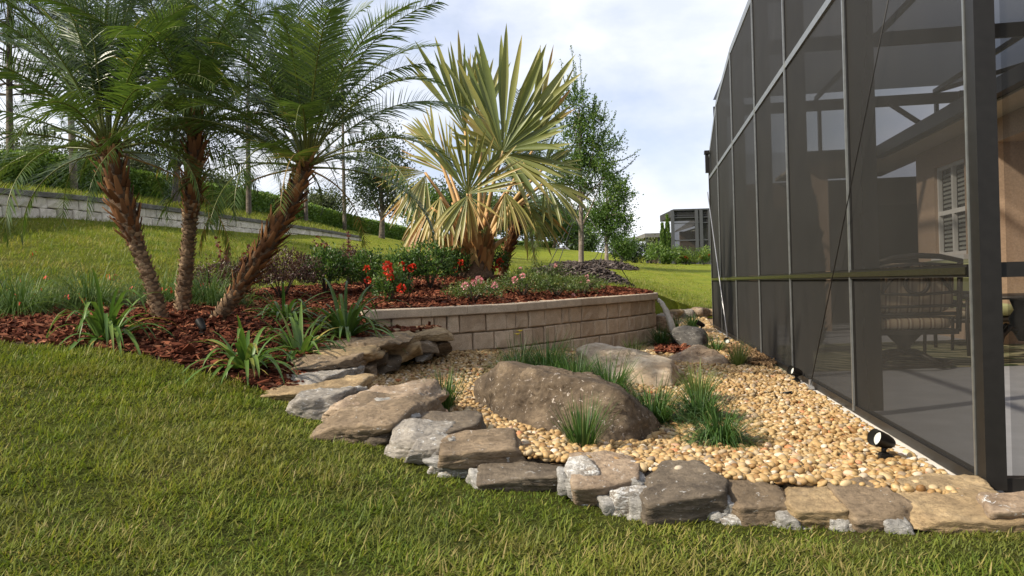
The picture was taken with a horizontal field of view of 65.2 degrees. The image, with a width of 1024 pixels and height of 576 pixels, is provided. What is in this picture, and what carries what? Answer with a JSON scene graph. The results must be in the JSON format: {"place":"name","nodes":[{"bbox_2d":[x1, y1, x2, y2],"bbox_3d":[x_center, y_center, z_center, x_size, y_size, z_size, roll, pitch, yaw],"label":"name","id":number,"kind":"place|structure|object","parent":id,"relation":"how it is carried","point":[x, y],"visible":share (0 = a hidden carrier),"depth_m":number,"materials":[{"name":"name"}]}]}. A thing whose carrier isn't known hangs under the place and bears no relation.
{"place":"outdoors","nodes":[
{"label":"outdoors","id":0,"kind":"place"},
{"bbox_2d":[0,0,747,253],"label":"sky","id":1,"kind":"structure","parent":0,"point":[660,64],"materials":[{"name":"white"}]},
{"bbox_2d":[0,206,1023,575],"bbox_3d":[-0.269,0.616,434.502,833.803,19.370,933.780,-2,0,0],"label":"lawn","id":2,"kind":"structure","parent":0,"point":[696,274],"depth_m":3.20,"materials":[{"name":"plant"}]},
{"bbox_2d":[0,120,67,154],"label":"tall bush","id":3,"kind":"object","parent":2,"relation":"on","point":[17,144],"visible":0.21,"depth_m":21.73,"materials":[{"name":"green plant"}]},
{"bbox_2d":[51,133,137,168],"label":"tall bush","id":4,"kind":"object","parent":2,"relation":"on","point":[95,156],"visible":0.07,"depth_m":23.60,"materials":[{"name":"green plant"}]},
{"bbox_2d":[129,142,182,174],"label":"tall bush","id":5,"kind":"object","parent":2,"relation":"on","point":[139,165],"visible":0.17,"depth_m":25.66,"materials":[{"name":"green plant"}]},
{"bbox_2d":[0,188,361,240],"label":"block retaining wall","id":6,"kind":"structure","parent":2,"relation":"on","point":[43,205],"depth_m":15.75,"materials":[{"name":"concrete"}]},
{"bbox_2d":[280,50,401,230],"bbox_3d":[-7.783,-7.064,37.935,5.294,9.029,4.721,-2,0,14],"label":"pine tree","id":7,"kind":"object","parent":2,"relation":"on","point":[344,187],"visible":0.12,"depth_m":37.92,"materials":[{"name":"green plant"}]},
{"bbox_2d":[0,274,690,391],"bbox_3d":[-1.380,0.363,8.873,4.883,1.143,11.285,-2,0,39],"label":"bark mulch","id":8,"kind":"object","parent":2,"relation":"on","point":[26,327],"visible":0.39,"depth_m":6.42,"materials":[{"name":"wood"}]},
{"bbox_2d":[0,259,106,317],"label":"coral plant","id":9,"kind":"object","parent":8,"relation":"on","point":[11,303],"visible":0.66,"depth_m":6.56,"materials":[{"name":"plant"}]},
{"bbox_2d":[15,239,164,309],"bbox_3d":[-3.777,-0.014,7.241,1.440,0.921,1.485,-2,0,0],"label":"coral plant","id":10,"kind":"object","parent":8,"relation":"on","point":[86,295],"visible":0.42,"depth_m":7.02,"materials":[{"name":"plant"}]},
{"bbox_2d":[24,268,178,356],"bbox_3d":[-2.841,0.243,5.647,1.114,0.758,1.161,-2,0,0],"label":"strap leaf plant","id":11,"kind":"object","parent":8,"relation":"on","point":[106,326],"visible":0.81,"depth_m":5.46,"materials":[{"name":"plant"}]},
{"bbox_2d":[0,0,295,323],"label":"feather palm","id":12,"kind":"object","parent":8,"relation":"on","point":[116,182],"visible":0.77,"depth_m":6.20,"materials":[{"name":"green plant"}]},
{"bbox_2d":[109,258,217,302],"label":"coral plant","id":13,"kind":"object","parent":8,"relation":"on","point":[164,289],"visible":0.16,"depth_m":7.82,"materials":[{"name":"plant"}]},
{"bbox_2d":[0,0,383,314],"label":"feather palm","id":14,"kind":"object","parent":8,"relation":"on","point":[195,144],"visible":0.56,"depth_m":6.40,"materials":[{"name":"green plant"}]},
{"bbox_2d":[195,318,205,336],"bbox_3d":[-2.312,0.295,5.957,0.101,0.150,0.066,-2,0,33],"label":"ground spotlight","id":15,"kind":"object","parent":8,"relation":"on","point":[200,324],"visible":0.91,"depth_m":5.93,"materials":[{"name":"black metal"}]},
{"bbox_2d":[156,254,276,306],"bbox_3d":[-2.990,0.025,7.879,1.393,0.782,1.363,-2,0,0],"label":"coral plant","id":16,"kind":"object","parent":8,"relation":"on","point":[211,296],"visible":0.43,"depth_m":7.72,"materials":[{"name":"plant"}]},
{"bbox_2d":[192,236,268,288],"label":"maroon shrub","id":17,"kind":"object","parent":8,"relation":"on","point":[226,262],"visible":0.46,"depth_m":8.56,"materials":[{"name":"brown plant"}]},
{"bbox_2d":[182,315,309,386],"bbox_3d":[-1.752,0.460,5.259,0.840,0.595,0.994,-2,0,-11],"label":"strap leaf plant","id":18,"kind":"object","parent":8,"relation":"on","point":[247,357],"visible":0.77,"depth_m":5.17,"materials":[{"name":"plant"}]},
{"bbox_2d":[226,245,324,297],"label":"maroon shrub","id":19,"kind":"object","parent":8,"relation":"on","point":[275,273],"visible":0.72,"depth_m":8.76,"materials":[{"name":"purple plant"}]},
{"bbox_2d":[243,282,331,320],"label":"strap leaf plant","id":20,"kind":"object","parent":8,"relation":"on","point":[286,308],"visible":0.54,"depth_m":7.31,"materials":[{"name":"plant"}]},
{"bbox_2d":[93,0,486,323],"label":"feather palm","id":21,"kind":"object","parent":8,"relation":"on","point":[316,58],"visible":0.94,"depth_m":6.24,"materials":[{"name":"green plant"}]},
{"bbox_2d":[249,300,347,361],"bbox_3d":[-1.572,0.370,5.954,0.913,0.561,0.871,-2,0,0],"label":"strap leaf plant","id":22,"kind":"object","parent":8,"relation":"on","point":[308,343],"visible":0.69,"depth_m":5.99,"materials":[{"name":"plant"}]},
{"bbox_2d":[299,239,355,292],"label":"flowering shrub","id":23,"kind":"object","parent":8,"relation":"on","point":[336,260],"visible":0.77,"depth_m":9.25,"materials":[{"name":"green plant"}]},
{"bbox_2d":[268,278,410,351],"bbox_3d":[-1.476,0.302,6.911,1.310,0.807,1.370,-2,0,0],"label":"strap leaf plant","id":24,"kind":"object","parent":8,"relation":"on","point":[349,321],"visible":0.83,"depth_m":6.82,"materials":[{"name":"plant"}]},
{"bbox_2d":[311,231,373,284],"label":"maroon shrub","id":25,"kind":"object","parent":8,"relation":"on","point":[350,251],"visible":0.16,"depth_m":10.25,"materials":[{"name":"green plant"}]},
{"bbox_2d":[342,243,390,290],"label":"flowering shrub","id":26,"kind":"object","parent":8,"relation":"on","point":[360,269],"visible":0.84,"depth_m":9.40,"materials":[{"name":"green plant"}]},
{"bbox_2d":[369,260,414,300],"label":"flowering shrub","id":27,"kind":"object","parent":8,"relation":"on","point":[393,281],"visible":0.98,"depth_m":8.62,"materials":[{"name":"green plant"}]},
{"bbox_2d":[382,242,435,286],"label":"flowering shrub","id":28,"kind":"object","parent":8,"relation":"on","point":[405,255],"visible":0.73,"depth_m":9.79,"materials":[{"name":"green plant"}]},
{"bbox_2d":[402,236,461,287],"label":"flowering shrub","id":29,"kind":"object","parent":8,"relation":"on","point":[440,260],"visible":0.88,"depth_m":9.82,"materials":[{"name":"green plant"}]},
{"bbox_2d":[437,243,474,277],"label":"flowering shrub","id":30,"kind":"object","parent":8,"relation":"on","point":[458,254],"visible":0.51,"depth_m":11.08,"materials":[{"name":"green plant"}]},
{"bbox_2d":[440,275,506,301],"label":"rose bush","id":31,"kind":"object","parent":8,"relation":"on","point":[476,290],"visible":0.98,"depth_m":8.82,"materials":[{"name":"green plant"}]},
{"bbox_2d":[373,23,591,279],"bbox_3d":[-0.403,-1.944,11.216,3.121,3.640,2.225,-2,0,0],"label":"fan palm","id":32,"kind":"object","parent":8,"relation":"on","point":[480,86],"visible":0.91,"depth_m":10.90,"materials":[{"name":"green plant"}]},
{"bbox_2d":[491,244,513,274],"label":"flowering shrub","id":33,"kind":"object","parent":8,"relation":"on","point":[498,260],"visible":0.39,"depth_m":11.71,"materials":[{"name":"green plant"}]},
{"bbox_2d":[492,268,560,295],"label":"rose bush","id":34,"kind":"object","parent":8,"relation":"on","point":[521,283],"visible":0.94,"depth_m":9.52,"materials":[{"name":"green plant"}]},
{"bbox_2d":[453,88,602,275],"bbox_3d":[0.096,-1.556,12.407,2.649,2.885,2.984,-2,0,0],"label":"feather palm","id":35,"kind":"object","parent":8,"relation":"on","point":[510,242],"visible":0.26,"depth_m":12.30,"materials":[{"name":"green plant"}]},
{"bbox_2d":[514,261,577,282],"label":"rose bush","id":36,"kind":"object","parent":8,"relation":"on","point":[555,268],"visible":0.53,"depth_m":10.89,"materials":[{"name":"green plant"}]},
{"bbox_2d":[524,273,588,295],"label":"rose bush","id":37,"kind":"object","parent":8,"relation":"on","point":[569,287],"visible":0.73,"depth_m":9.79,"materials":[{"name":"green plant"}]},
{"bbox_2d":[563,272,612,292],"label":"rose bush","id":38,"kind":"object","parent":8,"relation":"on","point":[592,284],"visible":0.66,"depth_m":10.20,"materials":[{"name":"green plant"}]},
{"bbox_2d":[337,117,423,238],"bbox_3d":[-6.623,-5.530,40.177,4.487,6.398,3.940,-2,0,0],"label":"oak tree","id":39,"kind":"object","parent":2,"relation":"on","point":[365,180],"visible":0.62,"depth_m":39.78,"materials":[{"name":"green plant"}]},
{"bbox_2d":[392,176,457,229],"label":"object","id":40,"kind":"object","parent":2,"relation":"on","point":[433,196],"visible":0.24,"depth_m":57.36,"materials":[{"name":"green plant"}]},
{"bbox_2d":[429,174,494,225],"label":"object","id":41,"kind":"object","parent":2,"relation":"on","point":[461,195],"visible":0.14,"depth_m":61.28,"materials":[{"name":"green plant"}]},
{"bbox_2d":[477,192,514,240],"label":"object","id":42,"kind":"object","parent":2,"relation":"on","point":[503,210],"visible":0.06,"depth_m":67.76,"materials":[{"name":"green plant"}]},
{"bbox_2d":[360,292,657,356],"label":"block retaining wall","id":43,"kind":"structure","parent":2,"relation":"on","point":[611,320],"depth_m":8.88,"materials":[{"name":"concrete"}]},
{"bbox_2d":[656,298,674,330],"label":"water stream","id":44,"kind":"structure","parent":43,"relation":"attached to","point":[669,320],"depth_m":10.99,"materials":[{"name":"liquid"}]},
{"bbox_2d":[496,185,546,244],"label":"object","id":45,"kind":"object","parent":2,"relation":"on","point":[521,233],"visible":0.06,"depth_m":71.45,"materials":[{"name":"green plant"}]},
{"bbox_2d":[518,189,569,246],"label":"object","id":46,"kind":"object","parent":2,"relation":"on","point":[549,222],"visible":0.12,"depth_m":75.27,"materials":[{"name":"green plant"}]},
{"bbox_2d":[539,191,584,247],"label":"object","id":47,"kind":"object","parent":2,"relation":"on","point":[566,226],"visible":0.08,"depth_m":79.64,"materials":[{"name":"green plant"}]},
{"bbox_2d":[545,204,590,247],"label":"tree","id":48,"kind":"object","parent":2,"relation":"on","point":[576,237],"visible":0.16,"depth_m":91.44,"materials":[{"name":"green plant"}]},
{"bbox_2d":[532,260,635,286],"bbox_3d":[1.379,-0.271,16.009,2.158,0.611,1.849,-2,0,0],"label":"mulch mound","id":49,"kind":"object","parent":2,"relation":"on","point":[584,268],"visible":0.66,"depth_m":15.57,"materials":[{"name":"grey wood"}]},
{"bbox_2d":[544,45,639,285],"bbox_3d":[1.357,-2.433,15.914,2.147,4.927,1.682,-2,0,-35],"label":"young tree","id":50,"kind":"object","parent":49,"relation":"on","point":[589,162],"visible":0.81,"depth_m":15.89,"materials":[{"name":"green plant"}]},
{"bbox_2d":[561,228,610,252],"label":"bush","id":51,"kind":"object","parent":2,"relation":"on","point":[591,242],"visible":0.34,"depth_m":108.68,"materials":[{"name":"green plant"}]},
{"bbox_2d":[570,173,643,264],"bbox_3d":[3.483,-2.438,28.980,2.428,3.663,2.536,-2,0,42],"label":"young tree","id":52,"kind":"object","parent":2,"relation":"on","point":[610,209],"visible":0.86,"depth_m":28.76,"materials":[{"name":"green plant"}]},
{"bbox_2d":[586,259,639,269],"bbox_3d":[3.415,-0.838,29.012,2.423,0.510,1.938,-2,0,0],"label":"mulch mound","id":53,"kind":"object","parent":2,"relation":"on","point":[609,264],"visible":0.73,"depth_m":28.53,"materials":[{"name":"grey wood"}]},
{"bbox_2d":[596,229,648,262],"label":"shrub","id":54,"kind":"object","parent":2,"relation":"on","point":[622,248],"visible":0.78,"depth_m":41.70,"materials":[{"name":"green plant"}]},
{"bbox_2d":[613,238,653,262],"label":"shrub","id":55,"kind":"object","parent":2,"relation":"on","point":[635,259],"visible":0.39,"depth_m":51.68,"materials":[{"name":"green plant"}]},
{"bbox_2d":[260,325,1023,534],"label":"stone wall","id":56,"kind":"structure","parent":2,"relation":"on","point":[412,421],"depth_m":3.33,"materials":[{"name":"beige stone"}]},
{"bbox_2d":[640,233,660,263],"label":"young tree","id":57,"kind":"object","parent":2,"relation":"on","point":[651,261],"visible":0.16,"depth_m":51.91,"materials":[{"name":"green plant"}]},
{"bbox_2d":[642,238,667,263],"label":"shrub","id":58,"kind":"object","parent":2,"relation":"on","point":[653,252],"visible":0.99,"depth_m":48.88,"materials":[{"name":"green plant"}]},
{"bbox_2d":[659,222,666,263],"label":"cypress","id":59,"kind":"object","parent":2,"relation":"on","point":[662,235],"visible":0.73,"depth_m":49.91,"materials":[{"name":"green plant"}]},
{"bbox_2d":[368,316,958,493],"bbox_3d":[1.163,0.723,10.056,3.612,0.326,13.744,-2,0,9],"label":"river pebbles","id":60,"kind":"object","parent":2,"relation":"on","point":[816,443],"visible":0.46,"depth_m":4.39,"materials":[{"name":"gravel"}]},
{"bbox_2d":[414,362,474,411],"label":"grass tuft","id":61,"kind":"object","parent":60,"relation":"on","point":[448,402],"visible":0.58,"depth_m":4.92,"materials":[{"name":"plant"}]},
{"bbox_2d":[473,333,545,376],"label":"grass tuft","id":62,"kind":"object","parent":60,"relation":"on","point":[512,358],"visible":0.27,"depth_m":6.59,"materials":[{"name":"plant"}]},
{"bbox_2d":[491,329,600,370],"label":"grass tuft","id":63,"kind":"object","parent":60,"relation":"on","point":[541,360],"visible":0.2,"depth_m":6.42,"materials":[{"name":"plant"}]},
{"bbox_2d":[473,361,661,441],"bbox_3d":[0.303,0.669,5.023,0.920,0.425,1.731,-2,0,-37],"label":"boulder","id":64,"kind":"object","parent":60,"relation":"on","point":[525,393],"visible":0.79,"depth_m":4.55,"materials":[{"name":"stone"}]},
{"bbox_2d":[538,339,626,382],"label":"grass tuft","id":65,"kind":"object","parent":60,"relation":"on","point":[575,368],"visible":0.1,"depth_m":6.04,"materials":[{"name":"plant"}]},
{"bbox_2d":[548,389,618,446],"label":"grass tuft","id":66,"kind":"object","parent":60,"relation":"on","point":[583,430],"visible":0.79,"depth_m":3.94,"materials":[{"name":"plant"}]},
{"bbox_2d":[573,346,659,401],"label":"grass tuft","id":67,"kind":"object","parent":60,"relation":"on","point":[614,378],"visible":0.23,"depth_m":5.79,"materials":[{"name":"plant"}]},
{"bbox_2d":[576,343,685,386],"bbox_3d":[1.076,0.674,7.269,0.824,0.303,1.667,-2,0,-22],"label":"boulder","id":68,"kind":"object","parent":60,"relation":"on","point":[659,366],"visible":0.73,"depth_m":6.88,"materials":[{"name":"stone"}]},
{"bbox_2d":[619,335,647,351],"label":"grass tuft","id":69,"kind":"object","parent":60,"relation":"on","point":[634,346],"visible":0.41,"depth_m":8.60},
{"bbox_2d":[642,319,680,345],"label":"grass tuft","id":70,"kind":"object","parent":60,"relation":"on","point":[661,338],"visible":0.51,"depth_m":10.53,"materials":[{"name":"plant"}]},
{"bbox_2d":[656,315,669,332],"bbox_3d":[2.302,0.546,12.203,0.356,0.278,0.319,-2,0,-20],"label":"boulder","id":71,"kind":"object","parent":60,"relation":"on","point":[662,321],"visible":0.35,"depth_m":12.04,"materials":[{"name":"stone"}]},
{"bbox_2d":[617,371,709,428],"bbox_3d":[0.856,0.702,4.967,0.827,0.443,0.835,-2,0,0],"label":"grass tuft","id":72,"kind":"object","parent":60,"relation":"on","point":[659,410],"visible":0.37,"depth_m":4.85,"materials":[{"name":"plant"}]},
{"bbox_2d":[657,307,711,318],"bbox_3d":[3.008,0.568,15.535,3.915,0.322,1.047,-2,0,-40],"label":"stone border","id":73,"kind":"object","parent":60,"relation":"on","point":[706,312],"visible":0.16,"depth_m":16.18,"materials":[{"name":"beige stone"}]},
{"bbox_2d":[670,325,707,346],"bbox_3d":[2.284,0.662,10.403,0.521,0.346,0.487,-2,0,30],"label":"boulder","id":74,"kind":"object","parent":60,"relation":"on","point":[688,335],"visible":0.7,"depth_m":10.26,"materials":[{"name":"stone"}]},
{"bbox_2d":[679,310,711,329],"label":"grass tuft","id":75,"kind":"object","parent":60,"relation":"on","point":[691,322],"visible":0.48,"depth_m":13.95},
{"bbox_2d":[669,344,729,363],"bbox_3d":[1.958,0.722,8.425,0.618,0.224,0.879,-2,0,11],"label":"boulder","id":76,"kind":"object","parent":60,"relation":"on","point":[698,352],"visible":0.57,"depth_m":8.32,"materials":[{"name":"stone"}]},
{"bbox_2d":[669,359,729,399],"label":"grass tuft","id":77,"kind":"object","parent":60,"relation":"on","point":[691,383],"visible":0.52,"depth_m":5.75,"materials":[{"name":"plant"}]},
{"bbox_2d":[664,371,750,425],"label":"grass tuft","id":78,"kind":"object","parent":60,"relation":"on","point":[700,403],"visible":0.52,"depth_m":4.95,"materials":[{"name":"plant"}]},
{"bbox_2d":[705,336,732,351],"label":"grass tuft","id":79,"kind":"object","parent":60,"relation":"on","point":[713,344],"visible":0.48,"depth_m":9.78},
{"bbox_2d":[668,392,773,450],"bbox_3d":[1.098,0.745,4.249,0.720,0.405,0.647,-2,0,0],"label":"grass tuft","id":80,"kind":"object","parent":60,"relation":"on","point":[716,433],"visible":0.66,"depth_m":4.18,"materials":[{"name":"plant"}]},
{"bbox_2d":[719,336,756,365],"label":"grass tuft","id":81,"kind":"object","parent":60,"relation":"on","point":[739,358],"visible":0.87,"depth_m":8.04,"materials":[{"name":"plant"}]},
{"bbox_2d":[719,343,777,366],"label":"brown litter","id":82,"kind":"object","parent":60,"relation":"on","point":[760,358],"visible":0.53,"depth_m":8.49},
{"bbox_2d":[787,366,802,382],"bbox_3d":[2.395,0.734,6.749,0.129,0.163,0.079,-2,0,-16],"label":"ground spotlight","id":83,"kind":"object","parent":60,"relation":"on","point":[794,371],"visible":0.97,"depth_m":6.74,"materials":[{"name":"black metal"}]},
{"bbox_2d":[867,429,895,458],"bbox_3d":[1.786,0.760,3.848,0.136,0.174,0.082,-2,0,-17],"label":"ground spotlight","id":84,"kind":"object","parent":60,"relation":"on","point":[884,441],"visible":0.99,"depth_m":3.84,"materials":[{"name":"black metal"}]},
{"bbox_2d":[664,214,670,263],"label":"cypress","id":85,"kind":"object","parent":2,"relation":"on","point":[667,234],"visible":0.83,"depth_m":49.90,"materials":[{"name":"green plant"}]},
{"bbox_2d":[635,208,710,263],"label":"neighbour house","id":86,"kind":"structure","parent":2,"relation":"on","point":[690,227],"depth_m":54.99,"materials":[{"name":"paint"}]},
{"bbox_2d":[665,241,686,264],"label":"shrub","id":87,"kind":"object","parent":2,"relation":"on","point":[674,256],"visible":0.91,"depth_m":48.84,"materials":[{"name":"green plant"}]},
{"bbox_2d":[676,246,695,264],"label":"shrub","id":88,"kind":"object","parent":2,"relation":"on","point":[684,257],"visible":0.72,"depth_m":48.79,"materials":[{"name":"green plant"}]},
{"bbox_2d":[669,246,710,262],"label":"shrub","id":89,"kind":"object","parent":2,"relation":"on","point":[692,253],"visible":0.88,"depth_m":47.85,"materials":[{"name":"green plant"}]},
{"bbox_2d":[693,245,710,264],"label":"shrub","id":90,"kind":"object","parent":2,"relation":"on","point":[706,258],"visible":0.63,"depth_m":48.71,"materials":[{"name":"green plant"}]},
{"bbox_2d":[715,328,955,474],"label":"patio kerb","id":91,"kind":"structure","parent":2,"relation":"on","point":[917,453],"depth_m":4.14,"materials":[{"name":"concrete"}]},
{"bbox_2d":[997,365,1023,492],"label":"patio","id":92,"kind":"structure","parent":0,"point":[1014,393],"depth_m":4.87,"materials":[{"name":"concrete"}]},
{"bbox_2d":[704,0,1023,492],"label":"screen enclosure","id":93,"kind":"object","parent":92,"relation":"on","point":[857,140],"visible":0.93,"depth_m":4.70,"materials":[{"name":"brown metal"}]},
{"bbox_2d":[752,62,1023,343],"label":"house","id":94,"kind":"structure","parent":92,"relation":"on","point":[1010,101],"depth_m":9.61,"materials":[{"name":"beige paint"}]},
{"bbox_2d":[775,344,1023,370],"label":"rug","id":95,"kind":"object","parent":92,"relation":"on","point":[1013,354],"depth_m":8.40,"materials":[{"name":"woven fabric"}]},
{"bbox_2d":[963,277,1013,321],"bbox_3d":[5.989,0.153,9.732,1.948,1.041,0.823,-2,0,7],"label":"patio sofa","id":96,"kind":"object","parent":95,"relation":"on","point":[1008,309],"visible":0.09,"depth_m":9.37,"materials":[{"name":"fabric"}]},
{"bbox_2d":[1002,293,1023,341],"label":"patio table","id":97,"kind":"object","parent":95,"relation":"on","point":[1015,326],"visible":0.45,"depth_m":7.69,"materials":[{"name":"metal"}]},
{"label":"upper bank","id":98,"kind":"structure","parent":0,"visible":0},
{"bbox_2d":[0,0,151,149],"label":"pine tree","id":99,"kind":"object","parent":98,"relation":"on","point":[9,96],"visible":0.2,"depth_m":17.44,"materials":[{"name":"green plant"}]},
{"bbox_2d":[0,0,182,190],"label":"pine tree","id":100,"kind":"object","parent":98,"relation":"on","point":[70,136],"visible":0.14,"depth_m":16.63,"materials":[{"name":"green plant"}]},
{"bbox_2d":[0,0,242,191],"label":"pine tree","id":101,"kind":"object","parent":98,"relation":"on","point":[31,63],"visible":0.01,"depth_m":20.42,"materials":[{"name":"green plant"}]},
{"bbox_2d":[0,181,355,234],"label":"bank grass","id":102,"kind":"structure","parent":98,"relation":"on","point":[228,211],"depth_m":20.02,"materials":[{"name":"plant"}]},
{"bbox_2d":[113,90,246,202],"bbox_3d":[-8.947,-3.715,21.225,3.554,3.352,2.993,-2,0,-26],"label":"oak tree","id":103,"kind":"object","parent":98,"relation":"on","point":[144,147],"visible":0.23,"depth_m":20.91,"materials":[{"name":"green plant"}]},
{"bbox_2d":[204,166,254,187],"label":"tall bush","id":104,"kind":"object","parent":98,"relation":"on","point":[228,178],"visible":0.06,"depth_m":29.92,"materials":[{"name":"green plant"}]},
{"bbox_2d":[204,0,324,216],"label":"pine tree","id":105,"kind":"object","parent":98,"relation":"on","point":[248,202],"visible":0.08,"depth_m":24.91,"materials":[{"name":"green plant"}]},
{"bbox_2d":[0,147,556,247],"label":"hedge","id":106,"kind":"object","parent":98,"relation":"on","point":[143,186],"visible":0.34,"depth_m":21.74,"materials":[{"name":"green plant"}]},
{"bbox_2d":[251,98,362,220],"bbox_3d":[-8.671,-5.987,33.092,5.281,7.506,4.571,-2,0,0],"label":"tree","id":107,"kind":"object","parent":98,"relation":"on","point":[305,190],"visible":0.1,"depth_m":32.97,"materials":[{"name":"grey plant"}]},
{"bbox_2d":[301,179,353,222],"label":"tall bush","id":108,"kind":"object","parent":98,"relation":"on","point":[314,198],"visible":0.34,"depth_m":41.54,"materials":[{"name":"green plant"}]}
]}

